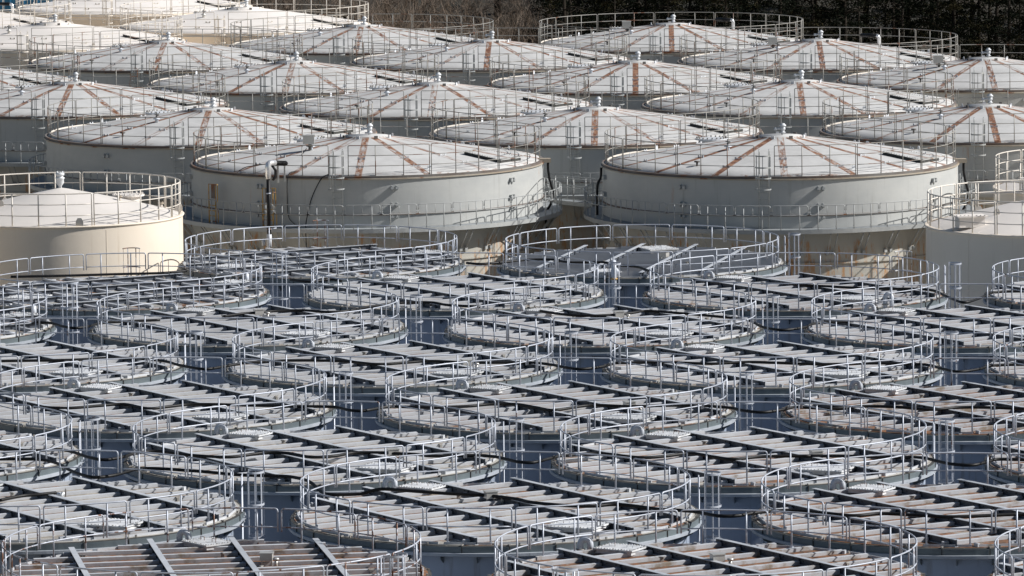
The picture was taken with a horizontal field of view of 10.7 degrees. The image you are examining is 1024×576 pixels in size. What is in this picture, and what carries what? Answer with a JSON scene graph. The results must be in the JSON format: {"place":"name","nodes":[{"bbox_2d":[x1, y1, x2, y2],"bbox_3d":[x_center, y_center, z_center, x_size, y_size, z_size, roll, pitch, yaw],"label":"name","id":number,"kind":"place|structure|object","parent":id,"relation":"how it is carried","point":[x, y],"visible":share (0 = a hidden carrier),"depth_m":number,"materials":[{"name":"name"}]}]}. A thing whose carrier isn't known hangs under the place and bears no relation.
{"place":"outdoors","nodes":[
{"label":"outdoors","id":0,"kind":"place"},
{"bbox_2d":[262,160,287,246],"bbox_3d":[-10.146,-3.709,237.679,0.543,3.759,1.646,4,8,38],"label":"standpipe","id":1,"kind":"object","parent":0,"point":[269,164],"visible":1,"depth_m":237.12,"materials":[{"name":"black metal"}]},
{"bbox_2d":[234,0,1023,57],"bbox_3d":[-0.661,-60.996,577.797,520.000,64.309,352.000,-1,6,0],"label":"hill","id":2,"kind":"structure","parent":0,"point":[535,19],"depth_m":442.37,"materials":[{"name":"green plant"}]},
{"bbox_2d":[330,0,439,28],"bbox_3d":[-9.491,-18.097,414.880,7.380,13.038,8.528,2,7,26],"label":"bare tree","id":3,"kind":"object","parent":2,"relation":"on","point":[396,3],"visible":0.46,"depth_m":413.62,"materials":[{"name":"brown plant"}]},
{"bbox_2d":[417,0,497,34],"bbox_3d":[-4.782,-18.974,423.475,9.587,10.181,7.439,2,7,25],"label":"bare tree","id":4,"kind":"object","parent":2,"relation":"on","point":[475,12],"visible":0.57,"depth_m":422.27,"materials":[{"name":"brown plant"}]},
{"bbox_2d":[490,0,568,42],"bbox_3d":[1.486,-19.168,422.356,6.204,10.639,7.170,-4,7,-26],"label":"bare tree","id":5,"kind":"object","parent":2,"relation":"on","point":[520,4],"visible":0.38,"depth_m":422.31,"materials":[{"name":"brown plant"}]},
{"label":"ground","id":6,"kind":"structure","parent":0,"visible":0},
{"bbox_2d":[0,286,56,344],"bbox_3d":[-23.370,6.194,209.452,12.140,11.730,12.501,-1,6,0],"label":"ribbed tank","id":7,"kind":"object","parent":6,"relation":"on","point":[9,326],"visible":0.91,"depth_m":207.84,"materials":[{"name":"metal"}]},
{"bbox_2d":[0,0,73,28],"bbox_3d":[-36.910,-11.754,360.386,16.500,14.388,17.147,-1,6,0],"label":"cream cone tank","id":8,"kind":"object","parent":6,"relation":"on","point":[23,20],"visible":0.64,"depth_m":357.46,"materials":[{"name":"metal"}]},
{"bbox_2d":[0,49,81,90],"bbox_3d":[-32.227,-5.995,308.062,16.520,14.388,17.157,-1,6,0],"label":"cone roof tank","id":9,"kind":"object","parent":6,"relation":"on","point":[13,83],"visible":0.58,"depth_m":305.25,"materials":[{"name":"grey metal"}]},
{"bbox_2d":[0,402,100,481],"bbox_3d":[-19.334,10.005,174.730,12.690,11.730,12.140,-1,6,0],"label":"ribbed tank","id":10,"kind":"object","parent":6,"relation":"on","point":[18,440],"visible":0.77,"depth_m":173.69,"materials":[{"name":"metal"}]},
{"bbox_2d":[0,171,183,285],"bbox_3d":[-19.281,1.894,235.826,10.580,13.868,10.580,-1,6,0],"label":"cream tank","id":11,"kind":"object","parent":6,"relation":"on","point":[59,220],"visible":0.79,"depth_m":231.27,"materials":[{"name":"beige metal"}]},
{"bbox_2d":[0,12,185,70],"bbox_3d":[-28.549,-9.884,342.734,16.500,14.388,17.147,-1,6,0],"label":"cream cone tank","id":12,"kind":"object","parent":6,"relation":"on","point":[16,38],"visible":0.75,"depth_m":337.97,"materials":[{"name":"metal"}]},
{"bbox_2d":[0,318,203,398],"bbox_3d":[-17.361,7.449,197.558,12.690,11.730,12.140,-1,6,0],"label":"ribbed tank","id":13,"kind":"object","parent":6,"relation":"on","point":[49,349],"visible":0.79,"depth_m":196.08,"materials":[{"name":"metal"}]},
{"bbox_2d":[1,356,239,370],"bbox_3d":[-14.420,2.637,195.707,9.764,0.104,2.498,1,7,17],"label":"hose","id":14,"kind":"object","parent":13,"relation":"on","point":[158,360],"visible":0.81,"depth_m":196.30,"materials":[{"name":"black rubber"}]},
{"bbox_2d":[0,68,228,199],"bbox_3d":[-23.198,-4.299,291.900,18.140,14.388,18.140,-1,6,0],"label":"cone roof tank","id":15,"kind":"object","parent":6,"relation":"on","point":[24,130],"visible":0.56,"depth_m":285.14,"materials":[{"name":"grey metal"}]},
{"bbox_2d":[0,450,264,572],"bbox_3d":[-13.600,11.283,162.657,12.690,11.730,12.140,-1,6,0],"label":"ribbed tank","id":16,"kind":"object","parent":6,"relation":"on","point":[85,497],"visible":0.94,"depth_m":161.25,"materials":[{"name":"metal"}]},
{"bbox_2d":[14,0,252,28],"bbox_3d":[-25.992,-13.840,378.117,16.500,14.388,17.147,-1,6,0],"label":"cream cone tank","id":17,"kind":"object","parent":6,"relation":"on","point":[91,12],"visible":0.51,"depth_m":372.04,"materials":[{"name":"metal"}]},
{"bbox_2d":[0,252,270,344],"bbox_3d":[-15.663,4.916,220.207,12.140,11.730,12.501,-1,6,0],"label":"ribbed tank","id":18,"kind":"object","parent":6,"relation":"on","point":[70,297],"visible":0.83,"depth_m":217.83,"materials":[{"name":"metal"}]},
{"bbox_2d":[11,270,186,277],"bbox_3d":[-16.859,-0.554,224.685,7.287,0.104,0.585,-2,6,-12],"label":"hose","id":19,"kind":"object","parent":18,"relation":"on","point":[97,274],"visible":1,"depth_m":224.57,"materials":[{"name":"black rubber"}]},
{"bbox_2d":[27,29,304,88],"bbox_3d":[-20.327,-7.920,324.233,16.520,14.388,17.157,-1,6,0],"label":"cone roof tank","id":20,"kind":"object","parent":6,"relation":"on","point":[119,59],"visible":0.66,"depth_m":319.55,"materials":[{"name":"grey metal"}]},
{"bbox_2d":[0,356,353,482],"bbox_3d":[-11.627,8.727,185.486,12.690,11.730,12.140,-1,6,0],"label":"ribbed tank","id":21,"kind":"object","parent":6,"relation":"on","point":[116,423],"visible":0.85,"depth_m":183.25,"materials":[{"name":"metal"}]},
{"bbox_2d":[26,403,391,411],"bbox_3d":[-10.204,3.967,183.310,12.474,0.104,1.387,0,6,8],"label":"hose","id":22,"kind":"object","parent":21,"relation":"on","point":[211,404],"visible":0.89,"depth_m":183.43,"materials":[{"name":"black rubber"}]},
{"bbox_2d":[28,92,376,257],"bbox_3d":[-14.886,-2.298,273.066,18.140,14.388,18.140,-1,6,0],"label":"cone roof tank","id":23,"kind":"object","parent":6,"relation":"on","point":[156,142],"visible":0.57,"depth_m":267.16,"materials":[{"name":"grey metal"}]},
{"bbox_2d":[0,507,431,575],"bbox_3d":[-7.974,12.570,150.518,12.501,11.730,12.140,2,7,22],"label":"ribbed tank","id":24,"kind":"object","parent":6,"relation":"on","point":[202,556],"visible":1,"depth_m":152.41,"materials":[{"name":"metal"}]},
{"bbox_2d":[118,0,369,46],"bbox_3d":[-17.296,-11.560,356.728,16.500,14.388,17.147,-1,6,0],"label":"cream cone tank","id":25,"kind":"object","parent":6,"relation":"on","point":[211,23],"visible":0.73,"depth_m":352.14,"materials":[{"name":"metal"}]},
{"bbox_2d":[88,283,422,384],"bbox_3d":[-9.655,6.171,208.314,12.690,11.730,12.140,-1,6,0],"label":"ribbed tank","id":26,"kind":"object","parent":6,"relation":"on","point":[217,328],"visible":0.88,"depth_m":206.18,"materials":[{"name":"metal"}]},
{"bbox_2d":[31,319,159,328],"bbox_3d":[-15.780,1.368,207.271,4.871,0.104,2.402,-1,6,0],"label":"hose","id":27,"kind":"object","parent":26,"relation":"attached to","point":[93,324],"visible":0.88,"depth_m":207.84,"materials":[{"name":"black rubber"}]},
{"bbox_2d":[223,301,479,316],"bbox_3d":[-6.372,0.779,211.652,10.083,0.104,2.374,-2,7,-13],"label":"hose","id":28,"kind":"object","parent":26,"relation":"attached to","point":[323,311],"visible":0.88,"depth_m":211.07,"materials":[{"name":"black rubber"}]},
{"bbox_2d":[146,48,441,113],"bbox_3d":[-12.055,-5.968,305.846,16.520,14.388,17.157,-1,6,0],"label":"cone roof tank","id":29,"kind":"object","parent":6,"relation":"on","point":[268,77],"visible":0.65,"depth_m":301.19,"materials":[{"name":"grey metal"}]},
{"bbox_2d":[177,224,465,308],"bbox_3d":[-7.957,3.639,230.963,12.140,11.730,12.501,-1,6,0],"label":"ribbed tank","id":30,"kind":"object","parent":6,"relation":"on","point":[282,265],"visible":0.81,"depth_m":228.64,"materials":[{"name":"metal"}]},
{"bbox_2d":[122,400,524,542],"bbox_3d":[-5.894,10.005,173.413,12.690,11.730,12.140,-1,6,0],"label":"ribbed tank","id":31,"kind":"object","parent":6,"relation":"on","point":[280,494],"visible":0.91,"depth_m":171.15,"materials":[{"name":"metal"}]},
{"bbox_2d":[0,447,386,460],"bbox_3d":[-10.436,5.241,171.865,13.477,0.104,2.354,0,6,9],"label":"hose","id":32,"kind":"object","parent":31,"relation":"attached to","point":[221,456],"visible":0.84,"depth_m":171.92,"materials":[{"name":"black rubber"}]},
{"bbox_2d":[0,457,483,496],"bbox_3d":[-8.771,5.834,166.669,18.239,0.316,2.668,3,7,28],"label":"hose","id":33,"kind":"object","parent":31,"relation":"attached to","point":[313,484],"visible":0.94,"depth_m":167.27,"materials":[{"name":"black rubber"}]},
{"bbox_2d":[229,14,493,65],"bbox_3d":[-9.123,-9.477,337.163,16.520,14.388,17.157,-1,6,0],"label":"cone roof tank","id":34,"kind":"object","parent":6,"relation":"on","point":[318,43],"visible":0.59,"depth_m":332.95,"materials":[{"name":"grey metal"}]},
{"bbox_2d":[173,117,561,275],"bbox_3d":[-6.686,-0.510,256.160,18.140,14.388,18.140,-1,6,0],"label":"cone roof tank","id":35,"kind":"object","parent":6,"relation":"on","point":[473,197],"visible":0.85,"depth_m":249.57,"materials":[{"name":"grey metal"}]},
{"bbox_2d":[543,174,602,207],"bbox_3d":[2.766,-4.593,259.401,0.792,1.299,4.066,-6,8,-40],"label":"footbridge","id":36,"kind":"object","parent":35,"relation":"attached to","point":[573,202],"visible":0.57,"depth_m":259.08,"materials":[{"name":"grey metal"}]},
{"bbox_2d":[328,0,449,32],"bbox_3d":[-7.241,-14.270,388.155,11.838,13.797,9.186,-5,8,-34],"label":"bare tree","id":37,"kind":"object","parent":6,"relation":"on","point":[405,15],"visible":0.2,"depth_m":388.01,"materials":[{"name":"brown plant"}]},
{"bbox_2d":[341,0,459,32],"bbox_3d":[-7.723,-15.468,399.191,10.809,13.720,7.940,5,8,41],"label":"bare tree","id":38,"kind":"object","parent":6,"relation":"on","point":[379,11],"visible":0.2,"depth_m":398.76,"materials":[{"name":"brown plant"}]},
{"bbox_2d":[223,318,578,430],"bbox_3d":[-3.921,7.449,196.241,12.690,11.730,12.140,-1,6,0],"label":"ribbed tank","id":39,"kind":"object","parent":6,"relation":"on","point":[367,382],"visible":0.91,"depth_m":193.80,"materials":[{"name":"metal"}]},
{"bbox_2d":[241,359,612,370],"bbox_3d":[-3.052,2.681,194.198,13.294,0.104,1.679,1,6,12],"label":"hose","id":40,"kind":"object","parent":39,"relation":"on","point":[438,361],"visible":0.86,"depth_m":194.47,"materials":[{"name":"black rubber"}]},
{"bbox_2d":[279,68,592,139],"bbox_3d":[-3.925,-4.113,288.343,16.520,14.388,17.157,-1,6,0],"label":"cone roof tank","id":41,"kind":"object","parent":6,"relation":"on","point":[394,105],"visible":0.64,"depth_m":283.82,"materials":[{"name":"grey metal"}]},
{"bbox_2d":[302,252,620,344],"bbox_3d":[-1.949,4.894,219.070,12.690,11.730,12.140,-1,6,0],"label":"ribbed tank","id":42,"kind":"object","parent":6,"relation":"on","point":[445,289],"visible":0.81,"depth_m":217.08,"materials":[{"name":"metal"}]},
{"bbox_2d":[437,2,532,42],"bbox_3d":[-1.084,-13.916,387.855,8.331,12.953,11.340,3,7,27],"label":"bare tree","id":43,"kind":"object","parent":6,"relation":"on","point":[496,21],"visible":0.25,"depth_m":389.01,"materials":[{"name":"brown plant"}]},
{"bbox_2d":[349,28,629,86],"bbox_3d":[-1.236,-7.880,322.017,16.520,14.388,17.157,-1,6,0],"label":"cone roof tank","id":44,"kind":"object","parent":6,"relation":"on","point":[475,53],"visible":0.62,"depth_m":317.46,"materials":[{"name":"grey metal"}]},
{"bbox_2d":[288,451,721,575],"bbox_3d":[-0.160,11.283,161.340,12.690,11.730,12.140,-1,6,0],"label":"ribbed tank","id":45,"kind":"object","parent":6,"relation":"on","point":[460,535],"visible":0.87,"depth_m":159.23,"materials":[{"name":"metal"}]},
{"bbox_2d":[460,1,562,42],"bbox_3d":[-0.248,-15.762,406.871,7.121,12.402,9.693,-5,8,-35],"label":"bare tree","id":46,"kind":"object","parent":6,"relation":"on","point":[529,20],"visible":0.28,"depth_m":406.33,"materials":[{"name":"brown plant"}]},
{"bbox_2d":[464,0,587,42],"bbox_3d":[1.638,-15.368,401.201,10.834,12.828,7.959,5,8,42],"label":"bare tree","id":47,"kind":"object","parent":6,"relation":"on","point":[511,15],"visible":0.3,"depth_m":400.60,"materials":[{"name":"brown plant"}]},
{"bbox_2d":[527,0,600,37],"bbox_3d":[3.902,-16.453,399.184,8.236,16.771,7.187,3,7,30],"label":"evergreen tree","id":48,"kind":"object","parent":6,"relation":"on","point":[567,3],"visible":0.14,"depth_m":398.59,"materials":[{"name":"green plant"}]},
{"bbox_2d":[375,357,753,483],"bbox_3d":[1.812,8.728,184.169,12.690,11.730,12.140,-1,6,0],"label":"ribbed tank","id":49,"kind":"object","parent":6,"relation":"on","point":[540,430],"visible":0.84,"depth_m":181.76,"materials":[{"name":"metal"}]},
{"bbox_2d":[392,402,793,413],"bbox_3d":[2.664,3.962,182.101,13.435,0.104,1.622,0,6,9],"label":"hose","id":50,"kind":"object","parent":49,"relation":"on","point":[604,405],"visible":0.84,"depth_m":182.34,"materials":[{"name":"black rubber"}]},
{"bbox_2d":[535,0,608,42],"bbox_3d":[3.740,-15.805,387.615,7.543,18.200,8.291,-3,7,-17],"label":"evergreen tree","id":51,"kind":"object","parent":6,"relation":"on","point":[564,22],"visible":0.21,"depth_m":386.82,"materials":[{"name":"green plant"}]},
{"bbox_2d":[546,0,605,35],"bbox_3d":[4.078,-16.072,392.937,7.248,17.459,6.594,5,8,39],"label":"evergreen tree","id":52,"kind":"object","parent":6,"relation":"on","point":[571,10],"visible":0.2,"depth_m":392.37,"materials":[{"name":"green plant"}]},
{"bbox_2d":[428,91,762,250],"bbox_3d":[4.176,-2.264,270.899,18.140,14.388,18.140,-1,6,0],"label":"cone roof tank","id":53,"kind":"object","parent":6,"relation":"on","point":[572,142],"visible":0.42,"depth_m":264.62,"materials":[{"name":"grey metal"}]},
{"bbox_2d":[443,283,779,385],"bbox_3d":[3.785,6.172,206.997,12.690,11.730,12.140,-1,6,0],"label":"ribbed tank","id":54,"kind":"object","parent":6,"relation":"on","point":[592,337],"visible":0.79,"depth_m":204.63,"materials":[{"name":"metal"}]},
{"bbox_2d":[539,310,853,330],"bbox_3d":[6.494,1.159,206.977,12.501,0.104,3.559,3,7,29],"label":"hose","id":55,"kind":"object","parent":54,"relation":"attached to","point":[679,313],"visible":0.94,"depth_m":208.25,"materials":[{"name":"black rubber"}]},
{"bbox_2d":[582,0,647,30],"bbox_3d":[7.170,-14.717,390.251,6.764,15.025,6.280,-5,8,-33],"label":"evergreen tree","id":56,"kind":"object","parent":6,"relation":"on","point":[610,3],"visible":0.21,"depth_m":389.83,"materials":[{"name":"green plant"}]},
{"bbox_2d":[486,47,781,110],"bbox_3d":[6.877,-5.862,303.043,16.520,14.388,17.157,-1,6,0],"label":"cone roof tank","id":57,"kind":"object","parent":6,"relation":"on","point":[624,75],"visible":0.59,"depth_m":298.90,"materials":[{"name":"grey metal"}]},
{"bbox_2d":[615,0,672,25],"bbox_3d":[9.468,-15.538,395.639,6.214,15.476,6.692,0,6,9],"label":"evergreen tree","id":58,"kind":"object","parent":6,"relation":"on","point":[649,19],"visible":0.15,"depth_m":394.45,"materials":[{"name":"green plant"}]},
{"bbox_2d":[497,224,800,308],"bbox_3d":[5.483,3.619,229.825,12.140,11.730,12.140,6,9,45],"label":"ribbed tank","id":59,"kind":"object","parent":6,"relation":"on","point":[646,257],"visible":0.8,"depth_m":227.59,"materials":[{"name":"metal"}]},
{"bbox_2d":[466,258,660,275],"bbox_3d":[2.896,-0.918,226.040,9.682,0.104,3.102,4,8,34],"label":"hose","id":60,"kind":"object","parent":59,"relation":"attached to","point":[552,259],"visible":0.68,"depth_m":227.28,"materials":[{"name":"black rubber"}]},
{"bbox_2d":[643,0,690,24],"bbox_3d":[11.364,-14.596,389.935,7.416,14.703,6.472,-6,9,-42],"label":"evergreen tree","id":61,"kind":"object","parent":6,"relation":"on","point":[668,10],"visible":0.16,"depth_m":389.34,"materials":[{"name":"green plant"}]},
{"bbox_2d":[539,12,802,63],"bbox_3d":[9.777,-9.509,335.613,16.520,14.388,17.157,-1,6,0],"label":"cone roof tank","id":62,"kind":"object","parent":6,"relation":"on","point":[658,34],"visible":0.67,"depth_m":331.34,"materials":[{"name":"grey metal"}]},
{"bbox_2d":[487,509,926,575],"bbox_3d":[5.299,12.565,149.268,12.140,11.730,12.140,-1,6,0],"label":"ribbed tank","id":63,"kind":"object","parent":6,"relation":"on","point":[722,557],"visible":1,"depth_m":151.30,"materials":[{"name":"metal"}]},
{"bbox_2d":[682,0,731,28],"bbox_3d":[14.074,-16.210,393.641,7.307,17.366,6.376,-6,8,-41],"label":"evergreen tree","id":64,"kind":"object","parent":6,"relation":"on","point":[704,8],"visible":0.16,"depth_m":393.79,"materials":[{"name":"green plant"}]},
{"bbox_2d":[699,0,756,28],"bbox_3d":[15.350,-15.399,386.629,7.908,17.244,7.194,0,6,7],"label":"evergreen tree","id":65,"kind":"object","parent":6,"relation":"on","point":[725,5],"visible":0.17,"depth_m":386.12,"materials":[{"name":"green plant"}]},
{"bbox_2d":[691,0,776,32],"bbox_3d":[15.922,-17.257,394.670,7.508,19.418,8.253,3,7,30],"label":"evergreen tree","id":66,"kind":"object","parent":6,"relation":"on","point":[735,14],"visible":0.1,"depth_m":394.57,"materials":[{"name":"green plant"}]},
{"bbox_2d":[549,401,954,544],"bbox_3d":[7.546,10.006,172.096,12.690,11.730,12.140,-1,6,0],"label":"ribbed tank","id":67,"kind":"object","parent":6,"relation":"on","point":[740,484],"visible":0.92,"depth_m":169.77,"materials":[{"name":"metal"}]},
{"bbox_2d":[392,452,810,463],"bbox_3d":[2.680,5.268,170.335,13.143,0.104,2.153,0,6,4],"label":"hose","id":68,"kind":"object","parent":67,"relation":"on","point":[632,457],"visible":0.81,"depth_m":170.38,"materials":[{"name":"black rubber"}]},
{"bbox_2d":[811,454,1023,466],"bbox_3d":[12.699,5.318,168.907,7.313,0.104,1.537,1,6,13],"label":"hose","id":69,"kind":"object","parent":67,"relation":"attached to","point":[920,457],"visible":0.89,"depth_m":169.09,"materials":[{"name":"black rubber"}]},
{"bbox_2d":[600,318,958,431],"bbox_3d":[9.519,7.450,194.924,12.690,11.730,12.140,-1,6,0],"label":"ribbed tank","id":70,"kind":"object","parent":6,"relation":"on","point":[770,382],"visible":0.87,"depth_m":192.59,"materials":[{"name":"metal"}]},
{"bbox_2d":[615,361,1023,372],"bbox_3d":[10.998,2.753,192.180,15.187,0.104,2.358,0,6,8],"label":"hose","id":71,"kind":"object","parent":70,"relation":"on","point":[828,364],"visible":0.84,"depth_m":192.95,"materials":[{"name":"black rubber"}]},
{"bbox_2d":[584,116,976,283],"bbox_3d":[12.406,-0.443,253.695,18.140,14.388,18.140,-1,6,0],"label":"cone roof tank","id":72,"kind":"object","parent":6,"relation":"on","point":[820,194],"visible":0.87,"depth_m":246.69,"materials":[{"name":"grey metal"}]},
{"bbox_2d":[743,0,824,38],"bbox_3d":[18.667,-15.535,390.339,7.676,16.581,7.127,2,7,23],"label":"evergreen tree","id":73,"kind":"object","parent":6,"relation":"on","point":[780,16],"visible":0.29,"depth_m":389.65,"materials":[{"name":"green plant"}]},
{"bbox_2d":[641,66,955,135],"bbox_3d":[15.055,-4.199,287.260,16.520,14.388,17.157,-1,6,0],"label":"cone roof tank","id":74,"kind":"object","parent":6,"relation":"on","point":[800,96],"visible":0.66,"depth_m":282.69,"materials":[{"name":"grey metal"}]},
{"bbox_2d":[641,252,961,344],"bbox_3d":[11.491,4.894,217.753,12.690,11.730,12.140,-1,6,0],"label":"ribbed tank","id":75,"kind":"object","parent":6,"relation":"on","point":[795,301],"visible":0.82,"depth_m":215.58,"materials":[{"name":"metal"}]},
{"bbox_2d":[789,284,1023,303],"bbox_3d":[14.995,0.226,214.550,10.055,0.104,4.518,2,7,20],"label":"hose","id":76,"kind":"object","parent":75,"relation":"attached to","point":[906,288],"visible":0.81,"depth_m":216.24,"materials":[{"name":"black rubber"}]},
{"bbox_2d":[782,0,848,38],"bbox_3d":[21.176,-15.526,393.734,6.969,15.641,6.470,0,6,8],"label":"evergreen tree","id":77,"kind":"object","parent":6,"relation":"on","point":[827,15],"visible":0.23,"depth_m":393.21,"materials":[{"name":"green plant"}]},
{"bbox_2d":[676,27,959,82],"bbox_3d":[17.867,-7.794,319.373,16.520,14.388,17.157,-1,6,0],"label":"cone roof tank","id":78,"kind":"object","parent":6,"relation":"on","point":[813,56],"visible":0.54,"depth_m":314.96,"materials":[{"name":"grey metal"}]},
{"bbox_2d":[823,0,868,42],"bbox_3d":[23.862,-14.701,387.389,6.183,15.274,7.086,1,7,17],"label":"evergreen tree","id":79,"kind":"object","parent":6,"relation":"on","point":[854,24],"visible":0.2,"depth_m":386.93,"materials":[{"name":"green plant"}]},
{"bbox_2d":[815,0,878,42],"bbox_3d":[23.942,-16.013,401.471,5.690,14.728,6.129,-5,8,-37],"label":"evergreen tree","id":80,"kind":"object","parent":6,"relation":"on","point":[851,17],"visible":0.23,"depth_m":400.69,"materials":[{"name":"green plant"}]},
{"bbox_2d":[831,0,897,46],"bbox_3d":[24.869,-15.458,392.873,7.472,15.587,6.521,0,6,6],"label":"evergreen tree","id":81,"kind":"object","parent":6,"relation":"on","point":[862,16],"visible":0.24,"depth_m":392.68,"materials":[{"name":"green plant"}]},
{"bbox_2d":[749,452,1023,575],"bbox_3d":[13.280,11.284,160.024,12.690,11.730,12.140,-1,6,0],"label":"ribbed tank","id":82,"kind":"object","parent":6,"relation":"on","point":[957,547],"visible":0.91,"depth_m":157.70,"materials":[{"name":"metal"}]},
{"bbox_2d":[492,494,1023,518],"bbox_3d":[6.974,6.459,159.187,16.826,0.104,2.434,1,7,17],"label":"hose","id":83,"kind":"object","parent":82,"relation":"on","point":[769,511],"visible":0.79,"depth_m":158.57,"materials":[{"name":"black rubber"}]},
{"bbox_2d":[851,0,924,51],"bbox_3d":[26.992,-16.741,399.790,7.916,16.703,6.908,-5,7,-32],"label":"evergreen tree","id":84,"kind":"object","parent":6,"relation":"on","point":[871,29],"visible":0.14,"depth_m":398.89,"materials":[{"name":"green plant"}]},
{"bbox_2d":[779,357,1023,484],"bbox_3d":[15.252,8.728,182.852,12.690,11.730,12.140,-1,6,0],"label":"ribbed tank","id":85,"kind":"object","parent":6,"relation":"on","point":[973,430],"visible":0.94,"depth_m":180.28,"materials":[{"name":"metal"}]},
{"bbox_2d":[796,405,1023,410],"bbox_3d":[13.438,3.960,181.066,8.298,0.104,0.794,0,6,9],"label":"hose","id":86,"kind":"object","parent":85,"relation":"on","point":[931,409],"visible":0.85,"depth_m":181.09,"materials":[{"name":"black rubber"}]},
{"bbox_2d":[867,0,935,52],"bbox_3d":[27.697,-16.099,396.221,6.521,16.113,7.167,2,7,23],"label":"evergreen tree","id":87,"kind":"object","parent":6,"relation":"on","point":[893,21],"visible":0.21,"depth_m":395.57,"materials":[{"name":"green plant"}]},
{"bbox_2d":[871,0,933,48],"bbox_3d":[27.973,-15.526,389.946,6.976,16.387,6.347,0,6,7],"label":"evergreen tree","id":88,"kind":"object","parent":6,"relation":"on","point":[903,9],"visible":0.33,"depth_m":389.21,"materials":[{"name":"green plant"}]},
{"bbox_2d":[802,283,1023,385],"bbox_3d":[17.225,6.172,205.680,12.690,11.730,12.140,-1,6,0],"label":"ribbed tank","id":89,"kind":"object","parent":6,"relation":"on","point":[977,328],"visible":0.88,"depth_m":203.61,"materials":[{"name":"metal"}]},
{"bbox_2d":[819,88,1023,208],"bbox_3d":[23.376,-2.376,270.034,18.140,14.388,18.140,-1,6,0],"label":"cone roof tank","id":90,"kind":"object","parent":6,"relation":"on","point":[986,133],"visible":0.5,"depth_m":263.96,"materials":[{"name":"grey metal"}]},
{"bbox_2d":[836,44,1023,106],"bbox_3d":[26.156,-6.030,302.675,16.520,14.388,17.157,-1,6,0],"label":"cone roof tank","id":91,"kind":"object","parent":6,"relation":"on","point":[983,71],"visible":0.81,"depth_m":297.98,"materials":[{"name":"grey metal"}]},
{"bbox_2d":[896,0,974,53],"bbox_3d":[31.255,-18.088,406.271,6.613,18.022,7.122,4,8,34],"label":"evergreen tree","id":92,"kind":"object","parent":6,"relation":"on","point":[932,16],"visible":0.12,"depth_m":406.72,"materials":[{"name":"green plant"}]},
{"bbox_2d":[901,0,978,58],"bbox_3d":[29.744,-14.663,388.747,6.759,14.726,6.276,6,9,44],"label":"evergreen tree","id":93,"kind":"object","parent":6,"relation":"on","point":[937,20],"visible":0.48,"depth_m":388.03,"materials":[{"name":"green plant"}]},
{"bbox_2d":[907,0,999,56],"bbox_3d":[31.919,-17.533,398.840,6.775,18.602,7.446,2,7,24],"label":"evergreen tree","id":94,"kind":"object","parent":6,"relation":"on","point":[930,15],"visible":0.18,"depth_m":399.27,"materials":[{"name":"green plant"}]},
{"bbox_2d":[922,0,985,58],"bbox_3d":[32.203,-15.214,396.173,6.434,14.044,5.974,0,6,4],"label":"evergreen tree","id":95,"kind":"object","parent":6,"relation":"on","point":[961,23],"visible":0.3,"depth_m":395.40,"materials":[{"name":"green plant"}]},
{"bbox_2d":[924,179,1023,308],"bbox_3d":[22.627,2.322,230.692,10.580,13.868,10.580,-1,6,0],"label":"cream tank","id":96,"kind":"object","parent":6,"relation":"on","point":[979,242],"visible":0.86,"depth_m":226.98,"materials":[{"name":"beige metal"}]},
{"bbox_2d":[959,181,1023,213],"bbox_3d":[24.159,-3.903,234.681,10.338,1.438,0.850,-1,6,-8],"label":"footbridge","id":97,"kind":"object","parent":96,"relation":"attached to","point":[995,193],"visible":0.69,"depth_m":234.10,"materials":[{"name":"grey metal"}]},
{"bbox_2d":[939,0,1013,58],"bbox_3d":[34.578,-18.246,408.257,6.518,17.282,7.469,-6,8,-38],"label":"evergreen tree","id":98,"kind":"object","parent":6,"relation":"on","point":[978,2],"visible":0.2,"depth_m":408.08,"materials":[{"name":"green plant"}]},
{"bbox_2d":[956,0,1023,56],"bbox_3d":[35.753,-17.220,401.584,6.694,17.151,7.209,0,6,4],"label":"evergreen tree","id":99,"kind":"object","parent":6,"relation":"on","point":[996,14],"visible":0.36,"depth_m":401.72,"materials":[{"name":"green plant"}]},
{"bbox_2d":[971,0,1023,58],"bbox_3d":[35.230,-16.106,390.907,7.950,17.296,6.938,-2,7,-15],"label":"evergreen tree","id":100,"kind":"object","parent":6,"relation":"on","point":[1008,32],"visible":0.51,"depth_m":390.05,"materials":[{"name":"green plant"}]},
{"bbox_2d":[982,413,1023,485],"bbox_3d":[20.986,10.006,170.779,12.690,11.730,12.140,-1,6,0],"label":"ribbed tank","id":101,"kind":"object","parent":6,"relation":"on","point":[1002,478],"visible":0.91,"depth_m":169.27,"materials":[{"name":"metal"}]},
{"bbox_2d":[982,326,1023,386],"bbox_3d":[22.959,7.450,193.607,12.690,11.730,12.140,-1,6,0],"label":"ribbed tank","id":102,"kind":"object","parent":6,"relation":"on","point":[1012,380],"visible":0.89,"depth_m":192.19,"materials":[{"name":"metal"}]},
{"bbox_2d":[983,258,1023,309],"bbox_3d":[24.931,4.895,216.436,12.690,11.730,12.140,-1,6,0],"label":"ribbed tank","id":103,"kind":"object","parent":6,"relation":"on","point":[994,303],"visible":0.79,"depth_m":214.74,"materials":[{"name":"metal"}]},
{"bbox_2d":[984,0,1023,59],"bbox_3d":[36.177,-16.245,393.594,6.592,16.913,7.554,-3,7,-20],"label":"evergreen tree","id":104,"kind":"object","parent":6,"relation":"on","point":[1020,4],"visible":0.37,"depth_m":393.29,"materials":[{"name":"green plant"}]},
{"bbox_2d":[988,526,1023,575],"bbox_3d":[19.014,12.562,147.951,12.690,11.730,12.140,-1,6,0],"label":"ribbed tank","id":105,"kind":"object","parent":6,"relation":"on","point":[1012,568],"visible":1,"depth_m":148.80,"materials":[{"name":"metal"}]},
{"bbox_2d":[992,149,1023,205],"bbox_3d":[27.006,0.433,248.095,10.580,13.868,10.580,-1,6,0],"label":"cream tank","id":106,"kind":"object","parent":6,"relation":"on","point":[1008,187],"visible":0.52,"depth_m":246.30,"materials":[{"name":"beige metal"}]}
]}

